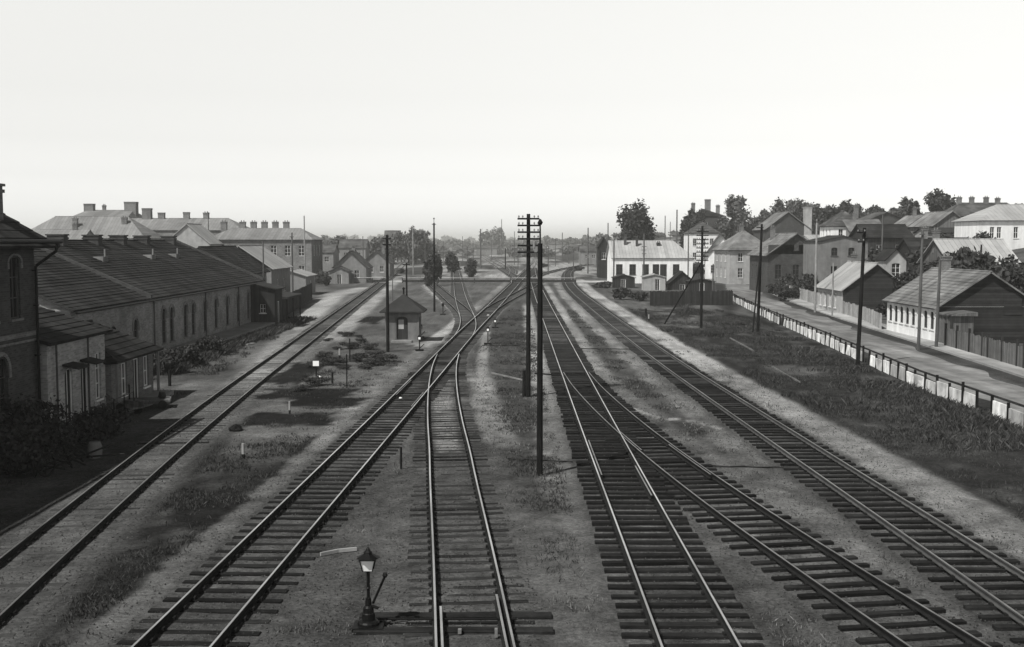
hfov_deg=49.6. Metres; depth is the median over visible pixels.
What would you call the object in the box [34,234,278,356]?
warehouse
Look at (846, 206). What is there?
hill tree
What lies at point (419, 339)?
switch stand
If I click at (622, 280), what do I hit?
door
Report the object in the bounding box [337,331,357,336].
scrub
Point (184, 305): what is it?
window
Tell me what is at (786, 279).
bush
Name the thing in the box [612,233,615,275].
utility pole
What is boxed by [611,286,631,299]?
bush
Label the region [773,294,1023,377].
pavement
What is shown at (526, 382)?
utility pole
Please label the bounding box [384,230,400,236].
distant house
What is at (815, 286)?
utility pole
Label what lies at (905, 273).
garden tree
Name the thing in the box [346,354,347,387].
marker stake
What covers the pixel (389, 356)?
scrub
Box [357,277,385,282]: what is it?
crossing barrier
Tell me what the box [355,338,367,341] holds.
scrub
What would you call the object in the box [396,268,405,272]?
lineside bush
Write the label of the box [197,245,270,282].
brick shed
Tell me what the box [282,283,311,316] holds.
board fence
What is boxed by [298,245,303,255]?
window
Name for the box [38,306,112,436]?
brick outbuilding
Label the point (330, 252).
distant house
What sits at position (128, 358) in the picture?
brick outbuilding
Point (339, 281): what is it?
door
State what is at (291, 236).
utility pole
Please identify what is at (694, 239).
window
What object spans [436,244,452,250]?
distant house
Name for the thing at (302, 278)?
shed
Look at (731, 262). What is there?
town house
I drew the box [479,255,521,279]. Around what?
railway track
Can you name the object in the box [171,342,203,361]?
bush
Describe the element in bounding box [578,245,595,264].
distant house
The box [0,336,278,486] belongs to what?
yard weeds
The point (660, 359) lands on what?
railway track
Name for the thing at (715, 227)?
town building
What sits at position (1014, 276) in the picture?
garden tree
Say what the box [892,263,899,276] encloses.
window
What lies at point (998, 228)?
window
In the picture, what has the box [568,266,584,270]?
bush
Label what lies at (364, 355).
bush
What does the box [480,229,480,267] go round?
utility pole
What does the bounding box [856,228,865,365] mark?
utility pole
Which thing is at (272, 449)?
short grass
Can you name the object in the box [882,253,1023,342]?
cottage
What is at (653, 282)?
hut
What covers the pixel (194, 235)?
town house
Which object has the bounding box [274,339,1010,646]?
dry grass
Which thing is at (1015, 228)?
window
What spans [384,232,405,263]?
tree
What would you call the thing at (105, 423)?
bush
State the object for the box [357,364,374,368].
scrub
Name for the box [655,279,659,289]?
door
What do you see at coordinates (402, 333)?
door
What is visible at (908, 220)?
wooden house
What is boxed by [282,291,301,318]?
platform awning
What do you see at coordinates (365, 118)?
sky
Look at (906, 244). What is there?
cottage
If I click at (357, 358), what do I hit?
scrub
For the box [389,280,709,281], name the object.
crossing road
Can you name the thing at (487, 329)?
switch stand
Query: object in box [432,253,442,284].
clipped tree
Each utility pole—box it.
[262,241,263,277]
[289,233,293,291]
[304,216,305,270]
[382,235,390,351]
[392,270,392,300]
[403,263,409,295]
[412,225,413,274]
[432,218,435,311]
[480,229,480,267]
[501,219,501,254]
[514,231,514,264]
[517,214,539,396]
[533,219,551,475]
[587,228,588,273]
[607,223,608,242]
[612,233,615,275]
[642,233,646,275]
[664,226,708,327]
[676,210,677,242]
[712,264,713,290]
[752,224,762,331]
[814,219,817,311]
[831,263,833,316]
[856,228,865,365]
[881,214,883,250]
[917,230,924,349]
[934,260,940,346]
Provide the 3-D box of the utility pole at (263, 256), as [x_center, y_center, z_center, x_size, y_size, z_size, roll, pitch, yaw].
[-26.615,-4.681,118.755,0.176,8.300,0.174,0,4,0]
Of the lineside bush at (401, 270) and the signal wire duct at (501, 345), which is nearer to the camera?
the signal wire duct at (501, 345)
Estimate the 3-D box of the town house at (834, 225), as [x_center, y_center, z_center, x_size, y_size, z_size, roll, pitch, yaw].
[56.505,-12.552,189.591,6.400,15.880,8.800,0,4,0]
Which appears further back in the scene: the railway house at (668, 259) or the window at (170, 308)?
the railway house at (668, 259)
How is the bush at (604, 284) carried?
on the ground at (16, 494)
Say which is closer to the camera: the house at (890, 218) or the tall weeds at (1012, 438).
the tall weeds at (1012, 438)
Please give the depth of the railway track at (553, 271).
297.54 m
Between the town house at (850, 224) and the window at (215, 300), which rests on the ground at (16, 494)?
the town house at (850, 224)
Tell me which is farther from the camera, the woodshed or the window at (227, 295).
the woodshed
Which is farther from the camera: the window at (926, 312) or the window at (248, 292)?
the window at (248, 292)
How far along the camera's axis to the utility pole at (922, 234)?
81.62 m
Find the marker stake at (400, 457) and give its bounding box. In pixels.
[400,447,401,468]
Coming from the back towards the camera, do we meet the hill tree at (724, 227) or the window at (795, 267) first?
the hill tree at (724, 227)
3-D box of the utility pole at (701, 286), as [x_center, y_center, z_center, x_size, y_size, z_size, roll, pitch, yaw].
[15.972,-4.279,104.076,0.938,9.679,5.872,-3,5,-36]
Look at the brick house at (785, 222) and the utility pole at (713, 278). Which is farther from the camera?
the brick house at (785, 222)
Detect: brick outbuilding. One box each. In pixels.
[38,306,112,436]
[85,320,173,412]
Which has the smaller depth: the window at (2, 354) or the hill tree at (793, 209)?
the window at (2, 354)
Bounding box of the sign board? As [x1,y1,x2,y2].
[313,361,318,375]
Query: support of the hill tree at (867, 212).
on the ground at (16, 494)
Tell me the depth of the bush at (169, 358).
66.68 m
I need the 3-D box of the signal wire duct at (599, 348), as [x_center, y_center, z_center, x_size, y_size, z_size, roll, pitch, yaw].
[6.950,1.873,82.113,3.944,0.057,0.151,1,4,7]
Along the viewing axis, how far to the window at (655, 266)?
210.47 m
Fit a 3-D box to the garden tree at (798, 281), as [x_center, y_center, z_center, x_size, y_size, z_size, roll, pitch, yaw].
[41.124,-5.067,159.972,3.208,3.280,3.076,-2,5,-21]
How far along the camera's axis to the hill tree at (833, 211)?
263.17 m
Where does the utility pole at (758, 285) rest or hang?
on the ground at (16, 494)
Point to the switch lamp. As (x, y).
(367, 558)
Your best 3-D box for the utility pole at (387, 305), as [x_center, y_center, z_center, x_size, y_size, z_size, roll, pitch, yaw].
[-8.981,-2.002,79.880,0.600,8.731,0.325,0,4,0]
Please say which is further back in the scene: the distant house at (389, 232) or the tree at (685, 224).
the distant house at (389, 232)
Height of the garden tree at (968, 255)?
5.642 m
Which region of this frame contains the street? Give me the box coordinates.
[725,284,1023,412]
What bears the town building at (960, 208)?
on the ground at (16, 494)
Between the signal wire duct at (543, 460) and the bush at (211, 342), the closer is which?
the signal wire duct at (543, 460)
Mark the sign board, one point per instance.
(315, 363)
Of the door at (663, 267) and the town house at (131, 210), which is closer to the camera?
the door at (663, 267)
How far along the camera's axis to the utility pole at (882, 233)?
159.39 m
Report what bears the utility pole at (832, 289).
on the ground at (16, 494)
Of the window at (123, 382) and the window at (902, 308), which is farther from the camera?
the window at (902, 308)
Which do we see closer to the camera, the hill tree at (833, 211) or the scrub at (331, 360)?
the scrub at (331, 360)
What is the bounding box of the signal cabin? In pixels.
[379,287,426,342]
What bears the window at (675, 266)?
in the railway house at (668, 259)
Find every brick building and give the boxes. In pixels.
[0,183,62,423]
[683,199,725,226]
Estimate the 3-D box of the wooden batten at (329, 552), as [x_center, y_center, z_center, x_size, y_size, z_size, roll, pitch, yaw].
[-4.472,5.855,28.501,0.993,0.090,0.128,-2,5,-30]
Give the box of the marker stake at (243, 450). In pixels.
[242,443,244,458]
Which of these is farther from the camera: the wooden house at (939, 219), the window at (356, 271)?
the window at (356, 271)
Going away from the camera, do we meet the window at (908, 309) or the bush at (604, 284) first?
the window at (908, 309)
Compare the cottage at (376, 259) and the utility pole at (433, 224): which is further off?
the cottage at (376, 259)
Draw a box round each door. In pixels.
[65,368,71,420]
[81,368,87,411]
[133,358,137,397]
[337,274,341,283]
[397,317,407,338]
[621,279,625,287]
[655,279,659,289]
[660,264,666,281]
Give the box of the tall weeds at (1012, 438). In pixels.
[650,303,1023,452]
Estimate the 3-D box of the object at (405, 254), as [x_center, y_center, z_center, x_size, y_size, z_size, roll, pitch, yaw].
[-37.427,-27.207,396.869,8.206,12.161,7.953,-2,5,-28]
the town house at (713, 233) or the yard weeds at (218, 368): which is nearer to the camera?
the yard weeds at (218, 368)
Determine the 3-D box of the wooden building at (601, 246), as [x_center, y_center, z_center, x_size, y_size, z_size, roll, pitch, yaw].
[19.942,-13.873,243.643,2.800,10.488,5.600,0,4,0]
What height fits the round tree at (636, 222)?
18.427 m
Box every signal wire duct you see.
[482,345,519,345]
[508,458,572,461]
[582,348,615,348]
[677,464,783,467]
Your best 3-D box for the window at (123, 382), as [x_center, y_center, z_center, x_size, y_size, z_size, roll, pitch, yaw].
[-18.738,2.709,53.449,0.235,1.640,1.000,0,4,0]
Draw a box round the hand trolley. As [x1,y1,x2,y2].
[127,383,170,408]
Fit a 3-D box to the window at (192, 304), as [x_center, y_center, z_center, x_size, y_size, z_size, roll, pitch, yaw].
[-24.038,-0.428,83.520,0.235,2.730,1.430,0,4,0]
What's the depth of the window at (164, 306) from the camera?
76.77 m
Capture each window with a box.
[0,352,11,417]
[6,253,23,321]
[95,353,103,401]
[121,363,128,397]
[132,316,139,336]
[143,356,150,388]
[161,305,167,344]
[169,304,175,342]
[183,301,188,338]
[191,300,196,336]
[203,298,208,332]
[214,296,218,329]
[225,293,230,325]
[236,292,240,322]
[247,290,250,319]
[259,304,266,313]
[271,245,276,254]
[285,245,290,255]
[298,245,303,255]
[355,270,358,277]
[616,264,622,274]
[629,264,635,274]
[642,264,648,274]
[653,264,658,274]
[673,264,678,274]
[693,238,696,245]
[738,253,742,261]
[738,268,742,277]
[774,265,781,279]
[793,265,798,277]
[831,248,836,255]
[848,248,853,255]
[887,303,892,321]
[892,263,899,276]
[893,304,898,322]
[898,305,903,323]
[904,306,909,325]
[910,307,915,326]
[922,309,928,328]
[928,310,934,330]
[990,227,993,238]
[997,227,1001,238]
[1013,227,1018,238]
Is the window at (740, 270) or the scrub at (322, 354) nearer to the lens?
the scrub at (322, 354)
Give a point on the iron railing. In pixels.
(123, 396)
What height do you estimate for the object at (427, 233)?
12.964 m
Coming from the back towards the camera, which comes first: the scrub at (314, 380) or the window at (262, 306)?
the window at (262, 306)
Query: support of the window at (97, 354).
in the brick outbuilding at (72, 361)
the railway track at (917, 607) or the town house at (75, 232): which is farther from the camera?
the town house at (75, 232)
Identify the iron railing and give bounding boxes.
[91,391,134,417]
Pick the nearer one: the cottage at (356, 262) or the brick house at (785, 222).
the cottage at (356, 262)
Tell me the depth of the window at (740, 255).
205.14 m
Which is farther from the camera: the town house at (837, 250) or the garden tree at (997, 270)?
the town house at (837, 250)
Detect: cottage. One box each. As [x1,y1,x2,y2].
[332,244,372,282]
[366,245,395,276]
[817,252,899,314]
[848,224,913,254]
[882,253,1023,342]
[897,225,968,271]
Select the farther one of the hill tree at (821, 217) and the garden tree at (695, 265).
the hill tree at (821, 217)
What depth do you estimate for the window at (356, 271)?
213.00 m
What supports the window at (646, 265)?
in the railway house at (668, 259)
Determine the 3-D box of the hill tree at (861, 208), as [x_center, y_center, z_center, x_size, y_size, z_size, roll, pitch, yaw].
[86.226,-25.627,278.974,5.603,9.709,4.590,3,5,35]
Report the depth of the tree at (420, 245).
372.25 m
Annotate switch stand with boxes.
[415,334,423,350]
[484,326,491,344]
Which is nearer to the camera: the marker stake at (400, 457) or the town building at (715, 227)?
the marker stake at (400, 457)
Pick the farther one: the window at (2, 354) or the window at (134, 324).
the window at (134, 324)
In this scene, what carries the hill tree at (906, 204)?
on the ground at (16, 494)
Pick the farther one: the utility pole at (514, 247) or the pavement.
the utility pole at (514, 247)
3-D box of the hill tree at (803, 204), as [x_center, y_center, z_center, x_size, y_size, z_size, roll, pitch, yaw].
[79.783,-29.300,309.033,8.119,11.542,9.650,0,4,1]
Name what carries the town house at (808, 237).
on the ground at (16, 494)
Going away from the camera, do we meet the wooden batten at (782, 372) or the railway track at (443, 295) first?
the wooden batten at (782, 372)
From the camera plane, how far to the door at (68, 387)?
47.48 m
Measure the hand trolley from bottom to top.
1.175 m
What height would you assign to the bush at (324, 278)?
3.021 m
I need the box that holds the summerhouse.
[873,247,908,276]
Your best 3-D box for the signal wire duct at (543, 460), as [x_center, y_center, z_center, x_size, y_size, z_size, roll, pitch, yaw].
[1.024,4.981,40.379,2.441,0.048,0.140,1,4,14]
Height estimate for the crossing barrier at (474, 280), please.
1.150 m
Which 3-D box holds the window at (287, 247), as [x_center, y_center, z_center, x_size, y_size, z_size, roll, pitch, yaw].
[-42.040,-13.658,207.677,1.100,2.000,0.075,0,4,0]
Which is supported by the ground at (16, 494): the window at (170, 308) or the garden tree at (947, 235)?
the garden tree at (947, 235)
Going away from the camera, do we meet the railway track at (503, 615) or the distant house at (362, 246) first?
the railway track at (503, 615)
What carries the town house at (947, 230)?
on the ground at (16, 494)
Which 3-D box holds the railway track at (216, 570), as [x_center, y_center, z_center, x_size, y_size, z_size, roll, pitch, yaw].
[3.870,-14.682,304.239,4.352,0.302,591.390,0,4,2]
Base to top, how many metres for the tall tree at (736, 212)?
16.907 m
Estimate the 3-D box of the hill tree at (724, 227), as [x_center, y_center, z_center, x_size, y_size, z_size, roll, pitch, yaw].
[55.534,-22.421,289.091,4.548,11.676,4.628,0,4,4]
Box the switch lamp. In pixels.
[352,547,387,632]
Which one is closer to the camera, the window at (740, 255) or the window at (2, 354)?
the window at (2, 354)
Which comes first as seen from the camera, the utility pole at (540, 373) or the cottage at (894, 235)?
the utility pole at (540, 373)
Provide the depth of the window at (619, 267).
210.47 m
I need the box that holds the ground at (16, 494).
[0,234,1023,646]
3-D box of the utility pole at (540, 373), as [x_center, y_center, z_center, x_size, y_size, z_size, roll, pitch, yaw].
[1.029,0.982,37.733,0.648,9.039,0.217,0,4,0]
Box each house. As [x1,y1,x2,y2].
[32,216,160,239]
[36,222,93,239]
[74,202,141,217]
[173,223,222,247]
[237,245,292,291]
[322,244,339,270]
[338,239,369,259]
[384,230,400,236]
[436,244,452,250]
[476,245,497,254]
[547,242,565,249]
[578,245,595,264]
[605,234,694,282]
[683,222,721,263]
[703,234,725,278]
[711,223,762,283]
[746,225,806,293]
[751,207,811,241]
[802,235,869,287]
[803,235,819,239]
[818,203,858,236]
[842,211,881,235]
[859,211,901,223]
[894,206,924,228]
[908,210,961,236]
[913,227,954,236]
[916,228,1020,265]
[951,204,1023,249]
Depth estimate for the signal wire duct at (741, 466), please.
39.22 m
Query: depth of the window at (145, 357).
56.83 m
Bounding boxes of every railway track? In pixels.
[0,259,407,646]
[116,258,537,646]
[353,354,553,646]
[418,276,474,318]
[450,270,480,335]
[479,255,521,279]
[484,255,517,274]
[487,285,536,307]
[523,257,764,646]
[531,264,593,277]
[561,264,1023,643]
[563,372,1002,646]
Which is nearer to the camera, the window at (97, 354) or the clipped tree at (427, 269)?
the window at (97, 354)
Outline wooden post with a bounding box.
[168,370,170,385]
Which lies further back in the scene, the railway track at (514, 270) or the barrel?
the railway track at (514, 270)
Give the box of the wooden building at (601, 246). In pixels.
[596,236,607,277]
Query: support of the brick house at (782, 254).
on the ground at (16, 494)
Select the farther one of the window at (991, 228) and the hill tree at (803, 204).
the hill tree at (803, 204)
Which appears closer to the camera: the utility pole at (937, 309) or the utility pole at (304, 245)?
the utility pole at (937, 309)
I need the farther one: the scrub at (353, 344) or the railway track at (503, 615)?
the scrub at (353, 344)
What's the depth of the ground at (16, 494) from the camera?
35.03 m
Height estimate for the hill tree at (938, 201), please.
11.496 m
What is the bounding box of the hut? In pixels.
[640,273,664,290]
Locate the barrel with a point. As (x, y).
(93, 445)
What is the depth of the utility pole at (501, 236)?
614.07 m
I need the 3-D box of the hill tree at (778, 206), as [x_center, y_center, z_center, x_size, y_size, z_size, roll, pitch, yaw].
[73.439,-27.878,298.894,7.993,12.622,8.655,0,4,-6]
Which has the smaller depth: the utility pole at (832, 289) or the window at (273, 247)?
the utility pole at (832, 289)
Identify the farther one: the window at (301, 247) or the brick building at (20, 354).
the window at (301, 247)
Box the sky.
[0,0,1023,240]
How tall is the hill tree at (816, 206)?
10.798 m
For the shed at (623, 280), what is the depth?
189.51 m
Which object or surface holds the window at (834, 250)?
in the town house at (837, 250)
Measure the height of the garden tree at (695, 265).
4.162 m
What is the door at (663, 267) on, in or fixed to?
in the railway house at (668, 259)
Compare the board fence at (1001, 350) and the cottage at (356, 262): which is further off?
the cottage at (356, 262)
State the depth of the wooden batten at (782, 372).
66.34 m
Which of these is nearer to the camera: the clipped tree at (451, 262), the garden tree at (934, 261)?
the garden tree at (934, 261)
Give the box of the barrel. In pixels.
[87,441,102,458]
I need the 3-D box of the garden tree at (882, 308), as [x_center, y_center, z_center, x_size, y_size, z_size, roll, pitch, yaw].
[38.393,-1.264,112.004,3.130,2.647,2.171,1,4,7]
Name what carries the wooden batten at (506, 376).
on the ground at (16, 494)
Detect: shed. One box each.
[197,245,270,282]
[251,282,285,323]
[290,268,317,293]
[328,266,351,283]
[611,273,635,287]
[685,277,715,292]
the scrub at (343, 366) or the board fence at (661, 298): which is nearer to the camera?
the scrub at (343, 366)
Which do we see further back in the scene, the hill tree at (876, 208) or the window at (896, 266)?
the hill tree at (876, 208)
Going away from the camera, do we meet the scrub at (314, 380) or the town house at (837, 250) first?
the scrub at (314, 380)
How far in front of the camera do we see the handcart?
50.97 m
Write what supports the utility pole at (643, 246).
on the ground at (16, 494)
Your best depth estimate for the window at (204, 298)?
87.01 m
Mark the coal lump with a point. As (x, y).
(236, 428)
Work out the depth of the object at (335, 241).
381.67 m
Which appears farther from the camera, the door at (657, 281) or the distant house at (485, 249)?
the distant house at (485, 249)
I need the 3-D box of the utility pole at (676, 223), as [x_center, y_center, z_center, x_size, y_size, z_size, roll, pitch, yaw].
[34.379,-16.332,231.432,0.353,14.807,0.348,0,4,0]
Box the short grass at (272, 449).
[30,309,764,646]
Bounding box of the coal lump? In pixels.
[229,424,242,431]
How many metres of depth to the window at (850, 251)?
149.83 m
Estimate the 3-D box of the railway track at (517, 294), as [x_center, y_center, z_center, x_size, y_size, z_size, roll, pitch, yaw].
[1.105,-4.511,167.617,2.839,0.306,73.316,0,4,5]
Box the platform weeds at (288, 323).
[153,315,317,375]
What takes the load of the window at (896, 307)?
in the cottage at (977, 302)
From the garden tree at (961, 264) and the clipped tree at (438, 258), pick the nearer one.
the garden tree at (961, 264)
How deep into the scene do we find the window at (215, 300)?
90.23 m
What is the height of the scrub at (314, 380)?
0.944 m
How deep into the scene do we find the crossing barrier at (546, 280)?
212.08 m
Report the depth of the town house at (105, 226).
210.81 m
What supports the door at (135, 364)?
in the brick outbuilding at (128, 358)
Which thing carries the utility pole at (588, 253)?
on the ground at (16, 494)
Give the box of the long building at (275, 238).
[215,220,324,282]
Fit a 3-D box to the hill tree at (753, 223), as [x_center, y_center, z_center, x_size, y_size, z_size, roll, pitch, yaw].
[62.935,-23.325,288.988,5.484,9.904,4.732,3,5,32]
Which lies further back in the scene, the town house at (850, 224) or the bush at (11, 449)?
the town house at (850, 224)
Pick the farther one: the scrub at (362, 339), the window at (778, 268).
the window at (778, 268)
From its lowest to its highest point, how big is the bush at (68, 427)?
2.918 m
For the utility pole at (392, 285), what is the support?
on the ground at (16, 494)
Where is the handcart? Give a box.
[105,393,143,413]
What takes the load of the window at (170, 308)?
in the warehouse
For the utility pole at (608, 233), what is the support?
on the ground at (16, 494)
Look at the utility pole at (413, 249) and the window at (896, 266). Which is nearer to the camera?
the window at (896, 266)
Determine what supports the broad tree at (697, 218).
on the ground at (16, 494)
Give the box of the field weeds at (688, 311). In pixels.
[628,307,1023,522]
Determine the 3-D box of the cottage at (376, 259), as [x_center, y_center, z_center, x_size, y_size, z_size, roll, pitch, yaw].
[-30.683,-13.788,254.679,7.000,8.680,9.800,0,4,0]
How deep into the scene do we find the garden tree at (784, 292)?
147.65 m
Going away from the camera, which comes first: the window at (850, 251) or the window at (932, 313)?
the window at (932, 313)
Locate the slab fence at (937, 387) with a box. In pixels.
[733,294,1023,427]
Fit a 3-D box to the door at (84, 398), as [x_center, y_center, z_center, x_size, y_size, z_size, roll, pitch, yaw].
[-19.005,2.941,49.054,0.090,2.350,0.850,0,4,0]
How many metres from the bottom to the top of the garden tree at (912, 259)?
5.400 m
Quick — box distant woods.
[320,226,678,257]
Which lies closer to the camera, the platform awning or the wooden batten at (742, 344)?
the wooden batten at (742, 344)
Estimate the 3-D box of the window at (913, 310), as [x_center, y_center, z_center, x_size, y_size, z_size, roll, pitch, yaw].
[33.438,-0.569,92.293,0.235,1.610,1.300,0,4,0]
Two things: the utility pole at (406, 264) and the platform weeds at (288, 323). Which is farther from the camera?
the utility pole at (406, 264)
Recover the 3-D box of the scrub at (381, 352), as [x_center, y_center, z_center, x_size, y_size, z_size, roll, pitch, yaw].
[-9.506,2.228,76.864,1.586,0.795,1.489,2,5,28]
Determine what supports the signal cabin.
on the ground at (16, 494)
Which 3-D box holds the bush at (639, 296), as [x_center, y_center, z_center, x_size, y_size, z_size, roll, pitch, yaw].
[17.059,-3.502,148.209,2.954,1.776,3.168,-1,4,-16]
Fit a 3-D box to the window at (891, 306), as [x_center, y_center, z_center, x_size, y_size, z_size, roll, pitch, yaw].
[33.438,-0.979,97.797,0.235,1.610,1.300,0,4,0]
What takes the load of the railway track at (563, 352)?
on the ground at (16, 494)
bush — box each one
[0,389,91,451]
[0,403,63,475]
[66,402,137,446]
[153,348,185,373]
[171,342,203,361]
[195,335,228,350]
[314,268,322,283]
[318,272,331,286]
[353,353,369,357]
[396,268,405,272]
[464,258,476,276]
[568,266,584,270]
[591,281,611,287]
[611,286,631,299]
[626,291,648,300]
[777,273,797,284]
[799,273,818,293]
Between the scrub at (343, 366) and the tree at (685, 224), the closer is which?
the scrub at (343, 366)
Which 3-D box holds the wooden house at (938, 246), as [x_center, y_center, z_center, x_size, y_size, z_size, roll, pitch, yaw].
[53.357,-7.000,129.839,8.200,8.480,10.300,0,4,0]
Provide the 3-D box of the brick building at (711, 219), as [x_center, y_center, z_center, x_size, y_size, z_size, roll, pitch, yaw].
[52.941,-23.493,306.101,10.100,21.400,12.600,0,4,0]
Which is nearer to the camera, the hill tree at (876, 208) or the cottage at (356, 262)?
the cottage at (356, 262)
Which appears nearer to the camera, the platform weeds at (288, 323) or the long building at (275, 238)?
the platform weeds at (288, 323)
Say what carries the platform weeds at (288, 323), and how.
on the ground at (16, 494)
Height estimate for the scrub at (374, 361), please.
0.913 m
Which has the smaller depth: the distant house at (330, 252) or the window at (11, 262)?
the window at (11, 262)
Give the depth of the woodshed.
182.53 m
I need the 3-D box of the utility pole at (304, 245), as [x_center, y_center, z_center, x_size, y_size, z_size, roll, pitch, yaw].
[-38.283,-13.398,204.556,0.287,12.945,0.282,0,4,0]
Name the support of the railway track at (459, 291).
on the ground at (16, 494)
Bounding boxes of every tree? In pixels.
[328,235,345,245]
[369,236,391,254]
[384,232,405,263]
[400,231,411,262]
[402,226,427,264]
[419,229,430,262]
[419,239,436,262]
[421,254,439,285]
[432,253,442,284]
[444,251,459,278]
[616,198,656,239]
[678,216,691,248]
[687,205,706,228]
[693,261,704,274]
[717,216,732,239]
[724,194,751,229]
[745,215,760,234]
[756,208,771,222]
[765,282,788,293]
[769,197,786,214]
[775,285,792,300]
[783,199,802,221]
[785,278,802,287]
[787,284,799,298]
[788,198,810,220]
[802,202,819,234]
[812,207,823,234]
[818,204,831,233]
[823,204,842,221]
[838,199,853,214]
[851,204,863,215]
[858,208,872,218]
[864,204,885,211]
[868,247,880,261]
[876,302,886,317]
[888,206,902,216]
[892,263,929,291]
[897,196,922,217]
[899,268,915,279]
[904,243,928,269]
[923,188,955,211]
[926,256,940,264]
[936,258,981,269]
[940,232,953,236]
[941,246,999,269]
[967,230,996,238]
[972,254,1018,280]
[1002,261,1023,292]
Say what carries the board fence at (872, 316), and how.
on the pavement
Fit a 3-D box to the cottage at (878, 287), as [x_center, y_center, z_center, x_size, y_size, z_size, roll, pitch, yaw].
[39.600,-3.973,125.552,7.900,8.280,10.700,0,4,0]
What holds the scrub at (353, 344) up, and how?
on the ground at (16, 494)
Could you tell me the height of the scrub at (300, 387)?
0.585 m
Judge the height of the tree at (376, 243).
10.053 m
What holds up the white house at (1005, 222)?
on the ground at (16, 494)
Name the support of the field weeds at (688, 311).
on the ground at (16, 494)
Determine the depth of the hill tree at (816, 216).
283.66 m
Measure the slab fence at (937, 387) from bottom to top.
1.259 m
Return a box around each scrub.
[292,384,311,390]
[300,375,334,386]
[315,351,333,357]
[320,356,348,365]
[336,365,353,368]
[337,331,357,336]
[338,341,362,348]
[348,355,363,361]
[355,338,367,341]
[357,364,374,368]
[360,342,378,349]
[361,356,384,365]
[365,350,385,354]
[370,353,399,360]
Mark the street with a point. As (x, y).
(978, 379)
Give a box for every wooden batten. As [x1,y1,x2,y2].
[320,547,356,555]
[491,372,521,380]
[729,337,754,351]
[772,366,800,382]
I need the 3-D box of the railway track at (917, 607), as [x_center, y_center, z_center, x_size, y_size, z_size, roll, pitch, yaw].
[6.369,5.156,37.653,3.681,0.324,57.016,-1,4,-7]
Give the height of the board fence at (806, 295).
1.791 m
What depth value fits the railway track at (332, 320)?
37.80 m
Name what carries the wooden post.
on the ground at (16, 494)
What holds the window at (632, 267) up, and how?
in the railway house at (668, 259)
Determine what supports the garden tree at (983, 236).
on the ground at (16, 494)
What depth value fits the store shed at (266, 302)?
101.91 m
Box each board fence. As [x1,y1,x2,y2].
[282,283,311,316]
[650,290,732,305]
[789,286,817,304]
[842,301,881,328]
[944,323,1023,367]
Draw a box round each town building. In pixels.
[132,208,248,235]
[712,221,761,235]
[944,196,1008,216]
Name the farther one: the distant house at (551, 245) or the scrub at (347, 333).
the distant house at (551, 245)
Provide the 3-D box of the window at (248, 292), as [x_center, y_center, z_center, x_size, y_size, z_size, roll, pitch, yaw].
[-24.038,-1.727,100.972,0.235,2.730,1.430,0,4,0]
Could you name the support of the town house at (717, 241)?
on the ground at (16, 494)
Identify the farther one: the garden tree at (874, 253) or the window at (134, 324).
the garden tree at (874, 253)
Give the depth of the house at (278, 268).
145.72 m
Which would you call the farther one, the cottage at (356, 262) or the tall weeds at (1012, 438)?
the cottage at (356, 262)
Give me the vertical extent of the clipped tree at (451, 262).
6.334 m
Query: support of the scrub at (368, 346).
on the ground at (16, 494)
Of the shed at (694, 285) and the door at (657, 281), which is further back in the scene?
the door at (657, 281)
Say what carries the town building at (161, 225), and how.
on the ground at (16, 494)
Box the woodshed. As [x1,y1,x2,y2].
[665,270,690,289]
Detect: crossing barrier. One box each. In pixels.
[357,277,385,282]
[402,277,510,282]
[512,277,575,282]
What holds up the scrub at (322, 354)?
on the ground at (16, 494)
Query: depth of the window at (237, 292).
97.47 m
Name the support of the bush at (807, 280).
on the ground at (16, 494)
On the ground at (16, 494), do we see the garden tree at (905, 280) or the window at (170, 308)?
the garden tree at (905, 280)
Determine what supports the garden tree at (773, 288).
on the ground at (16, 494)
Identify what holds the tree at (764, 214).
on the ground at (16, 494)
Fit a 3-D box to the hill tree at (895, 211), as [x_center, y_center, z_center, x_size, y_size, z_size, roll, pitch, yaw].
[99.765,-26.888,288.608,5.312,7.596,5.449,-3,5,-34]
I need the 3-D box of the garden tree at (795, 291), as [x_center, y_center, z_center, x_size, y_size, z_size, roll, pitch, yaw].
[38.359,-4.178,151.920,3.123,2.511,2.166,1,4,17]

